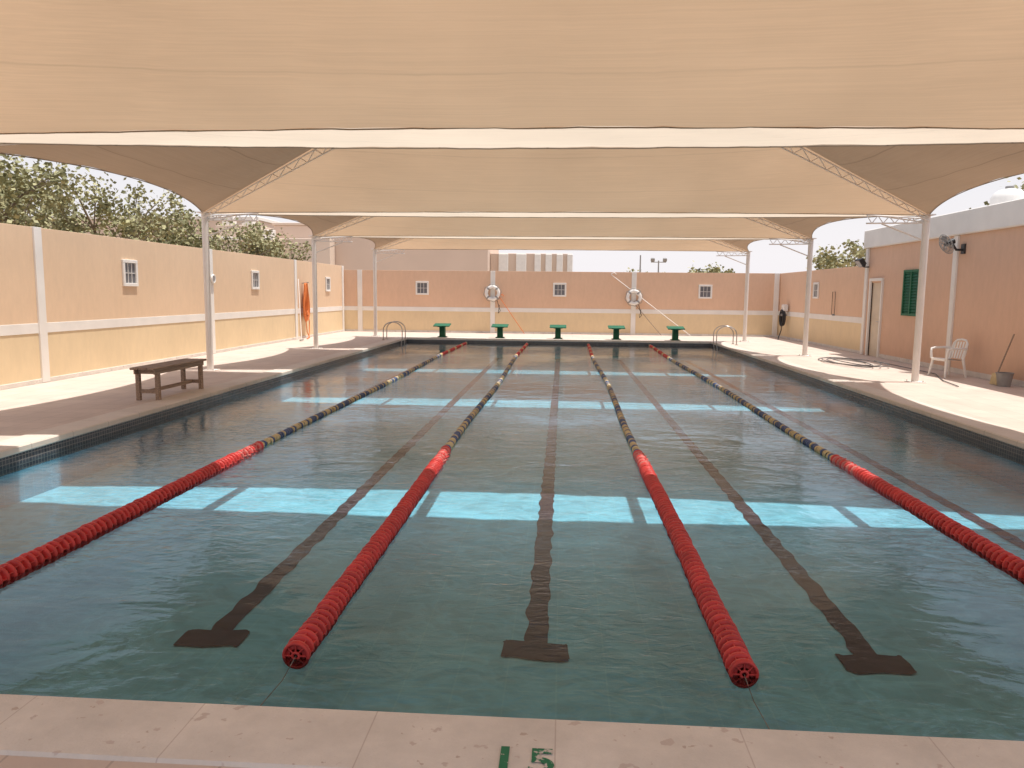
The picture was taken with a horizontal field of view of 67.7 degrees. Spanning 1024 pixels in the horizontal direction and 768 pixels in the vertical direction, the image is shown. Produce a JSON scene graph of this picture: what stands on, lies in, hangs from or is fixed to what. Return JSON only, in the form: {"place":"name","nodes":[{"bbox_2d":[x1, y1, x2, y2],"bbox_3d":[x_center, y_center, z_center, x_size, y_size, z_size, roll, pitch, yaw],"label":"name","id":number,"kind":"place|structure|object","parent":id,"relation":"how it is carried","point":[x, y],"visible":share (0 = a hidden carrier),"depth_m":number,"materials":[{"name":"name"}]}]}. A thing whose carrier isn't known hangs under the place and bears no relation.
{"place":"outdoors","nodes":[
{"label":"outdoors","id":0,"kind":"place"},
{"bbox_2d":[12,216,281,242],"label":"long building","id":1,"kind":"structure","parent":0,"point":[265,221],"depth_m":63.11,"materials":[{"name":"beige paint"}]},
{"bbox_2d":[272,222,572,271],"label":"school building","id":2,"kind":"structure","parent":0,"point":[356,254],"depth_m":55.08,"materials":[{"name":"beige paint"}]},
{"bbox_2d":[0,353,1023,740],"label":"pool floor","id":3,"kind":"structure","parent":0,"point":[422,625],"depth_m":6.29,"materials":[{"name":"blue tile"}]},
{"bbox_2d":[173,358,499,646],"bbox_3d":[-1.248,0.385,16.073,0.438,0.004,22.475,1,7,4],"label":"pool lane marking","id":4,"kind":"object","parent":3,"relation":"on","point":[221,632],"visible":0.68,"depth_m":6.27,"materials":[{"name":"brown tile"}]},
{"bbox_2d":[317,369,408,413],"bbox_3d":[-3.483,0.344,16.225,0.441,0.004,22.464,1,7,4],"label":"pool lane marking","id":5,"kind":"object","parent":3,"relation":"on","point":[365,390],"visible":0.11,"depth_m":17.86,"materials":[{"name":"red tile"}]},
{"bbox_2d":[0,339,1023,508],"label":"pool wall","id":6,"kind":"structure","parent":3,"relation":"on","point":[23,476],"depth_m":10.95,"materials":[{"name":"tile"}]},
{"bbox_2d":[501,360,569,661],"bbox_3d":[0.887,0.422,15.938,0.442,0.004,22.482,1,7,4],"label":"pool lane marking","id":7,"kind":"object","parent":3,"relation":"on","point":[534,645],"visible":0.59,"depth_m":6.13,"materials":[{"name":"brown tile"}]},
{"bbox_2d":[618,361,916,674],"bbox_3d":[3.021,0.460,15.799,0.440,0.004,22.482,1,7,4],"label":"pool lane marking","id":8,"kind":"object","parent":3,"relation":"on","point":[864,658],"visible":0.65,"depth_m":5.96,"materials":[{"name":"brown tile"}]},
{"bbox_2d":[696,366,1023,549],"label":"pool lane marking","id":9,"kind":"object","parent":3,"relation":"on","point":[1013,539],"visible":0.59,"depth_m":9.28,"materials":[{"name":"brown tile"}]},
{"bbox_2d":[0,331,1023,767],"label":"pool deck","id":10,"kind":"structure","parent":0,"point":[28,409],"depth_m":14.40,"materials":[{"name":"beige concrete"}]},
{"bbox_2d":[129,358,206,399],"bbox_3d":[-5.563,-0.087,12.473,0.395,0.518,1.720,1,7,4],"label":"bench","id":11,"kind":"object","parent":10,"relation":"on","point":[158,369],"visible":0.99,"depth_m":12.14,"materials":[{"name":"brown wood"}]},
{"bbox_2d":[0,337,407,458],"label":"pool coping","id":12,"kind":"object","parent":10,"relation":"on","point":[20,444],"visible":0.94,"depth_m":11.01,"materials":[{"name":"concrete"}]},
{"bbox_2d":[196,212,258,370],"bbox_3d":[-5.932,-1.935,16.114,1.306,3.320,0.340,1,7,4],"label":"canopy post","id":13,"kind":"object","parent":10,"relation":"on","point":[207,291],"visible":0.91,"depth_m":16.06,"materials":[{"name":"white metal"}]},
{"bbox_2d":[0,126,1023,221],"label":"shade canopy","id":14,"kind":"object","parent":13,"relation":"attached to","point":[916,172],"visible":0.77,"depth_m":12.89,"materials":[{"name":"fabric"}]},
{"bbox_2d":[209,211,922,242],"bbox_3d":[1.087,-4.352,18.638,14.615,1.336,6.320,1,7,4],"label":"shade canopy","id":15,"kind":"object","parent":13,"relation":"attached to","point":[669,225],"visible":0.41,"depth_m":20.66,"materials":[{"name":"fabric"}]},
{"bbox_2d":[298,279,303,340],"bbox_3d":[-7.315,-2.586,26.469,0.148,2.113,1.245,-1,7,-16],"label":"cleaning pole","id":16,"kind":"object","parent":10,"relation":"on","point":[301,339],"visible":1,"depth_m":26.45,"materials":[{"name":"white metal"}]},
{"bbox_2d":[309,235,352,348],"bbox_3d":[-5.321,-2.693,22.543,1.306,3.320,0.340,1,7,4],"label":"canopy post","id":17,"kind":"object","parent":10,"relation":"on","point":[314,288],"visible":1,"depth_m":22.48,"materials":[{"name":"white metal"}]},
{"bbox_2d":[316,236,807,254],"bbox_3d":[1.522,-5.119,25.128,14.255,1.336,6.420,1,7,4],"label":"shade canopy","id":18,"kind":"object","parent":17,"relation":"attached to","point":[567,243],"visible":0.31,"depth_m":27.44,"materials":[{"name":"fabric"}]},
{"bbox_2d":[371,249,404,336],"bbox_3d":[-4.713,-3.463,29.072,1.306,3.320,0.340,1,7,4],"label":"canopy post","id":19,"kind":"object","parent":10,"relation":"on","point":[375,261],"visible":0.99,"depth_m":29.00,"materials":[{"name":"white metal"}]},
{"bbox_2d":[382,321,405,354],"bbox_3d":[-4.237,-1.642,27.439,0.743,1.218,0.628,1,7,4],"label":"pool ladder","id":20,"kind":"object","parent":10,"relation":"attached to","point":[401,328],"visible":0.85,"depth_m":27.18,"materials":[{"name":"silver metal"}]},
{"bbox_2d":[433,323,450,336],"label":"starting block","id":21,"kind":"structure","parent":10,"relation":"on","point":[442,329],"depth_m":29.00,"materials":[{"name":"green plastic"}]},
{"bbox_2d":[491,324,508,337],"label":"starting block","id":22,"kind":"structure","parent":10,"relation":"on","point":[499,327],"depth_m":28.84,"materials":[{"name":"green plastic"}]},
{"bbox_2d":[499,294,523,332],"bbox_3d":[-0.002,-2.965,32.239,1.173,1.652,0.085,3,7,20],"label":"rescue pole","id":23,"kind":"object","parent":10,"relation":"on","point":[510,313],"visible":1,"depth_m":32.22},
{"bbox_2d":[0,694,1023,767],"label":"pool coping","id":24,"kind":"object","parent":10,"relation":"on","point":[228,735],"visible":0.8,"depth_m":2.90,"materials":[{"name":"concrete"}]},
{"bbox_2d":[499,746,509,767],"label":"painted mark","id":25,"kind":"object","parent":24,"relation":"on","point":[504,757],"visible":1,"depth_m":2.79,"materials":[{"name":"green paint"}]},
{"bbox_2d":[528,748,553,767],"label":"painted mark","id":26,"kind":"object","parent":24,"relation":"on","point":[536,757],"visible":1,"depth_m":2.79,"materials":[{"name":"green paint"}]},
{"bbox_2d":[550,325,565,338],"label":"starting block","id":27,"kind":"structure","parent":10,"relation":"on","point":[557,328],"depth_m":28.71,"materials":[{"name":"green plastic"}]},
{"bbox_2d":[344,270,780,336],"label":"perimeter wall","id":28,"kind":"structure","parent":10,"relation":"on","point":[692,304],"depth_m":32.25,"materials":[{"name":"beige paint"}]},
{"bbox_2d":[416,281,428,294],"bbox_3d":[-3.828,-4.090,32.550,0.560,0.570,0.045,1,7,4],"label":"window","id":29,"kind":"structure","parent":28,"relation":"in","point":[422,287],"depth_m":32.55,"materials":[{"name":"beige paint"}]},
{"bbox_2d":[483,284,500,312],"bbox_3d":[-0.827,-3.611,32.286,0.769,1.236,0.150,1,7,4],"label":"life ring","id":30,"kind":"object","parent":28,"relation":"hanging from","point":[488,297],"visible":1,"depth_m":32.21,"materials":[{"name":"white plastic"}]},
{"bbox_2d":[553,283,565,296],"bbox_3d":[2.009,-3.966,32.173,0.560,0.570,0.045,1,7,4],"label":"window","id":31,"kind":"structure","parent":28,"relation":"in","point":[559,289],"depth_m":32.18,"materials":[{"name":"beige paint"}]},
{"bbox_2d":[625,288,642,317],"bbox_3d":[5.089,-3.387,31.916,0.769,1.236,0.150,1,7,4],"label":"life ring","id":32,"kind":"object","parent":28,"relation":"hanging from","point":[630,291],"visible":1,"depth_m":31.84,"materials":[{"name":"grey plastic"}]},
{"bbox_2d":[698,285,712,298],"bbox_3d":[8.045,-3.839,31.784,0.560,0.570,0.045,1,7,4],"label":"window","id":33,"kind":"structure","parent":28,"relation":"in","point":[705,291],"depth_m":31.79,"materials":[{"name":"beige paint"}]},
{"bbox_2d":[407,337,720,343],"bbox_3d":[1.698,-1.647,28.635,12.060,0.080,0.400,1,7,4],"label":"pool coping","id":34,"kind":"object","parent":10,"relation":"on","point":[563,340],"visible":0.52,"depth_m":28.46,"materials":[{"name":"concrete"}]},
{"bbox_2d":[608,325,624,339],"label":"starting block","id":35,"kind":"structure","parent":10,"relation":"on","point":[615,328],"depth_m":28.61,"materials":[{"name":"green plastic"}]},
{"bbox_2d":[611,272,690,335],"bbox_3d":[5.780,-3.333,31.814,3.337,2.609,0.049,2,7,9],"label":"rescue pole","id":36,"kind":"object","parent":10,"relation":"on","point":[648,303],"visible":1,"depth_m":31.80,"materials":[{"name":"white metal"}]},
{"bbox_2d":[666,326,684,339],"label":"starting block","id":37,"kind":"structure","parent":10,"relation":"on","point":[675,330],"depth_m":28.47,"materials":[{"name":"green plastic"}]},
{"bbox_2d":[713,325,737,359],"bbox_3d":[7.417,-1.424,26.583,0.743,1.218,0.628,1,7,4],"label":"pool ladder","id":38,"kind":"object","parent":10,"relation":"attached to","point":[730,327],"visible":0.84,"depth_m":26.35,"materials":[{"name":"silver metal"}]},
{"bbox_2d":[716,251,751,341],"bbox_3d":[8.152,-3.235,28.237,1.306,3.320,0.340,1,7,4],"label":"canopy post","id":39,"kind":"object","parent":10,"relation":"on","point":[747,264],"visible":1,"depth_m":28.12,"materials":[{"name":"white metal"}]},
{"bbox_2d":[769,238,816,355],"bbox_3d":[7.883,-2.459,21.686,1.306,3.320,0.340,1,7,4],"label":"canopy post","id":40,"kind":"object","parent":10,"relation":"on","point":[807,299],"visible":0.96,"depth_m":21.56,"materials":[{"name":"white metal"}]},
{"bbox_2d":[777,266,864,352],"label":"perimeter wall","id":41,"kind":"structure","parent":10,"relation":"on","point":[841,329],"depth_m":25.94,"materials":[{"name":"beige paint"}]},
{"bbox_2d":[778,304,787,339],"bbox_3d":[10.708,-2.454,30.178,0.331,1.360,1.129,3,7,19],"label":"wall hose reel","id":42,"kind":"object","parent":41,"relation":"attached to","point":[782,315],"depth_m":30.28,"materials":[{"name":"black plastic"}]},
{"bbox_2d":[812,282,819,298],"bbox_3d":[10.763,-3.309,27.044,0.045,0.570,0.560,1,7,4],"label":"window","id":43,"kind":"structure","parent":41,"relation":"in","point":[816,285],"depth_m":27.05,"materials":[{"name":"beige paint"}]},
{"bbox_2d":[831,292,835,315],"bbox_3d":[10.567,-2.649,25.179,0.084,0.785,0.344,1,7,6],"label":"shower pipe","id":44,"kind":"object","parent":41,"relation":"attached to","point":[834,304],"visible":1,"depth_m":25.06,"materials":[{"name":"brown metal"}]},
{"bbox_2d":[711,341,1023,448],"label":"pool coping","id":45,"kind":"object","parent":10,"relation":"on","point":[997,432],"visible":0.91,"depth_m":12.33,"materials":[{"name":"concrete"}]},
{"bbox_2d":[818,357,958,386],"bbox_3d":[8.720,-0.371,17.830,1.202,0.093,6.536,0,7,-4],"label":"garden hose","id":46,"kind":"object","parent":10,"relation":"on","point":[852,364],"visible":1,"depth_m":18.89,"materials":[{"name":"rubber"}]},
{"bbox_2d":[866,214,935,382],"bbox_3d":[7.631,-1.695,15.233,1.306,3.320,0.340,1,7,4],"label":"canopy post","id":47,"kind":"object","parent":10,"relation":"on","point":[924,238],"visible":0.93,"depth_m":15.11,"materials":[{"name":"white metal"}]},
{"bbox_2d":[860,198,1023,386],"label":"pool building","id":48,"kind":"structure","parent":10,"relation":"on","point":[974,295],"depth_m":17.31,"materials":[{"name":"orange paint"}]},
{"bbox_2d":[855,258,868,267],"bbox_3d":[10.228,-3.532,22.260,0.359,0.278,0.360,1,7,4],"label":"floodlight","id":49,"kind":"object","parent":48,"relation":"attached to","point":[860,262],"visible":1,"depth_m":22.14,"materials":[{"name":"black metal"}]},
{"bbox_2d":[865,278,883,357],"bbox_3d":[10.384,-1.878,21.814,0.140,2.265,0.910,1,7,4],"label":"door","id":50,"kind":"structure","parent":48,"relation":"in","point":[874,335],"depth_m":21.91,"materials":[{"name":"beige paint"}]},
{"bbox_2d":[901,269,918,315],"bbox_3d":[10.249,-2.336,19.574,0.107,1.180,0.900,1,7,4],"label":"shutter window","id":51,"kind":"structure","parent":48,"relation":"in","point":[910,277],"depth_m":19.60,"materials":[{"name":"green paint"}]},
{"bbox_2d":[939,234,965,253],"bbox_3d":[9.826,-3.114,17.018,0.538,0.433,0.472,1,7,4],"label":"wall fan","id":52,"kind":"object","parent":48,"relation":"attached to","point":[946,241],"depth_m":16.99,"materials":[{"name":"grey plastic"}]},
{"bbox_2d":[989,186,1023,204],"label":"roof tank","id":53,"kind":"object","parent":48,"relation":"on","point":[1008,193],"visible":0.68,"depth_m":19.31,"materials":[{"name":"white plastic"}]},
{"bbox_2d":[927,338,968,377],"bbox_3d":[9.426,-0.567,16.464,0.594,0.833,0.591,0,7,-8],"label":"plastic chair","id":54,"kind":"object","parent":10,"relation":"on","point":[947,359],"visible":1,"depth_m":16.44,"materials":[{"name":"white plastic"}]},
{"bbox_2d":[989,334,1014,384],"bbox_3d":[9.663,-0.484,14.988,0.363,0.995,0.260,1,7,4],"label":"broom","id":55,"kind":"object","parent":10,"relation":"on","point":[993,380],"visible":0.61,"depth_m":15.00,"materials":[{"name":"brown wood"}]},
{"bbox_2d":[995,372,1014,386],"bbox_3d":[9.531,-0.087,14.792,0.317,0.270,0.317,1,7,4],"label":"bucket","id":56,"kind":"object","parent":10,"relation":"on","point":[1003,379],"visible":1,"depth_m":14.70,"materials":[{"name":"grey plastic"}]},
{"bbox_3d":[-6.447,-1.027,8.435,1.306,3.320,0.340,1,7,4],"label":"canopy post","id":57,"kind":"object","parent":10,"relation":"on","visible":0},
{"bbox_2d":[0,0,1023,134],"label":"shade canopy","id":58,"kind":"object","parent":57,"relation":"attached to","point":[97,66],"visible":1,"depth_m":6.34,"materials":[{"name":"fabric"}]},
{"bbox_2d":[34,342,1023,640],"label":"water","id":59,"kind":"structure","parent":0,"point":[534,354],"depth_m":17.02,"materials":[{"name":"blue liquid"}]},
{"bbox_2d":[0,342,466,588],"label":"lane rope","id":60,"kind":"object","parent":59,"relation":"on","point":[29,562],"visible":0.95,"depth_m":6.49,"materials":[{"name":"red plastic"}]},
{"bbox_2d":[260,342,527,705],"bbox_3d":[-0.309,-0.030,15.841,0.169,0.176,25.622,1,7,4],"label":"lane rope","id":61,"kind":"object","parent":59,"relation":"on","point":[307,638],"visible":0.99,"depth_m":5.10,"materials":[{"name":"red plastic"}]},
{"bbox_2d":[587,344,769,728],"bbox_3d":[1.946,0.010,15.695,0.169,0.176,25.622,1,7,4],"label":"lane rope","id":62,"kind":"object","parent":59,"relation":"on","point":[741,668],"visible":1,"depth_m":4.89,"materials":[{"name":"red plastic"}]},
{"bbox_2d":[648,344,1023,584],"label":"lane rope","id":63,"kind":"object","parent":59,"relation":"on","point":[997,556],"visible":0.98,"depth_m":6.74,"materials":[{"name":"red plastic"}]},
{"label":"ground","id":64,"kind":"structure","parent":0,"visible":0},
{"bbox_2d":[0,153,85,231],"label":"tree","id":65,"kind":"object","parent":64,"relation":"on","point":[21,189],"visible":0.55,"depth_m":18.57,"materials":[{"name":"green plant"}]},
{"bbox_2d":[0,154,93,231],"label":"tree","id":66,"kind":"object","parent":64,"relation":"on","point":[30,213],"visible":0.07,"depth_m":23.67,"materials":[{"name":"green plant"}]},
{"bbox_2d":[20,166,191,241],"bbox_3d":[-11.750,-3.672,22.426,4.438,5.313,4.872,1,7,4],"label":"tree","id":67,"kind":"object","parent":64,"relation":"on","point":[68,222],"visible":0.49,"depth_m":21.73,"materials":[{"name":"green plant"}]},
{"bbox_2d":[0,223,344,389],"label":"perimeter wall","id":68,"kind":"structure","parent":64,"relation":"on","point":[73,304],"depth_m":16.62,"materials":[{"name":"beige paint"}]},
{"bbox_2d":[121,259,138,285],"bbox_3d":[-8.281,-2.405,16.569,0.045,0.570,0.560,1,7,4],"label":"window","id":69,"kind":"structure","parent":68,"relation":"in","point":[129,269],"depth_m":16.57,"materials":[{"name":"beige paint"}]},
{"bbox_2d":[211,274,215,283],"bbox_3d":[-7.975,-2.806,20.387,0.065,0.250,0.250,1,7,4],"label":"wall lamp","id":70,"kind":"object","parent":68,"relation":"attached to","point":[213,278],"visible":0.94,"depth_m":20.36,"materials":[{"name":"white plastic"}]},
{"bbox_2d":[251,270,259,288],"bbox_3d":[-7.830,-3.172,23.311,0.045,0.570,0.560,1,7,4],"label":"window","id":71,"kind":"structure","parent":68,"relation":"in","point":[255,277],"depth_m":23.33,"materials":[{"name":"beige paint"}]},
{"bbox_2d":[302,282,309,338],"bbox_3d":[-7.429,-2.652,27.478,0.252,2.025,0.953,-1,7,-9],"label":"hanging hose","id":72,"kind":"object","parent":68,"relation":"hanging from","point":[306,307],"visible":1,"depth_m":27.55,"materials":[{"name":"orange plastic"}]},
{"bbox_2d":[325,277,330,290],"bbox_3d":[-7.349,-3.982,30.499,0.045,0.570,0.560,1,7,4],"label":"window","id":73,"kind":"structure","parent":68,"relation":"in","point":[327,279],"depth_m":30.49,"materials":[{"name":"beige paint"}]},
{"bbox_2d":[118,204,260,254],"bbox_3d":[-11.403,-3.785,26.134,3.587,4.670,4.869,3,7,20],"label":"tree","id":74,"kind":"object","parent":64,"relation":"on","point":[189,239],"visible":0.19,"depth_m":25.59,"materials":[{"name":"green plant"}]},
{"bbox_2d":[196,216,281,256],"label":"tree","id":75,"kind":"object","parent":64,"relation":"on","point":[240,226],"depth_m":53.05,"materials":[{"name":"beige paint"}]},
{"bbox_2d":[186,217,294,258],"bbox_3d":[-10.709,-4.223,30.064,4.067,4.604,3.782,1,7,4],"label":"tree","id":76,"kind":"object","parent":64,"relation":"on","point":[251,237],"visible":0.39,"depth_m":29.88,"materials":[{"name":"green plant"}]},
{"bbox_2d":[235,233,311,260],"bbox_3d":[-10.306,-4.425,33.476,3.831,4.232,2.876,-1,7,-13],"label":"tree","id":77,"kind":"object","parent":64,"relation":"on","point":[295,252],"visible":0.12,"depth_m":33.14,"materials":[{"name":"green plant"}]},
{"bbox_2d":[651,258,666,271],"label":"light pole","id":78,"kind":"object","parent":64,"relation":"on","point":[658,262],"visible":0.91,"depth_m":50.74,"materials":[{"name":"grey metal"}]},
{"bbox_2d":[687,261,734,272],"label":"tree","id":79,"kind":"object","parent":64,"relation":"on","point":[715,269],"visible":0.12,"depth_m":58.37,"materials":[{"name":"green plant"}]},
{"bbox_2d":[806,239,865,269],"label":"tree","id":80,"kind":"object","parent":64,"relation":"on","point":[829,261],"visible":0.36,"depth_m":44.69,"materials":[{"name":"green plant"}]},
{"bbox_2d":[969,177,1023,208],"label":"tree","id":81,"kind":"object","parent":64,"relation":"on","point":[986,203],"depth_m":25.33,"materials":[{"name":"green plant"}]}
]}

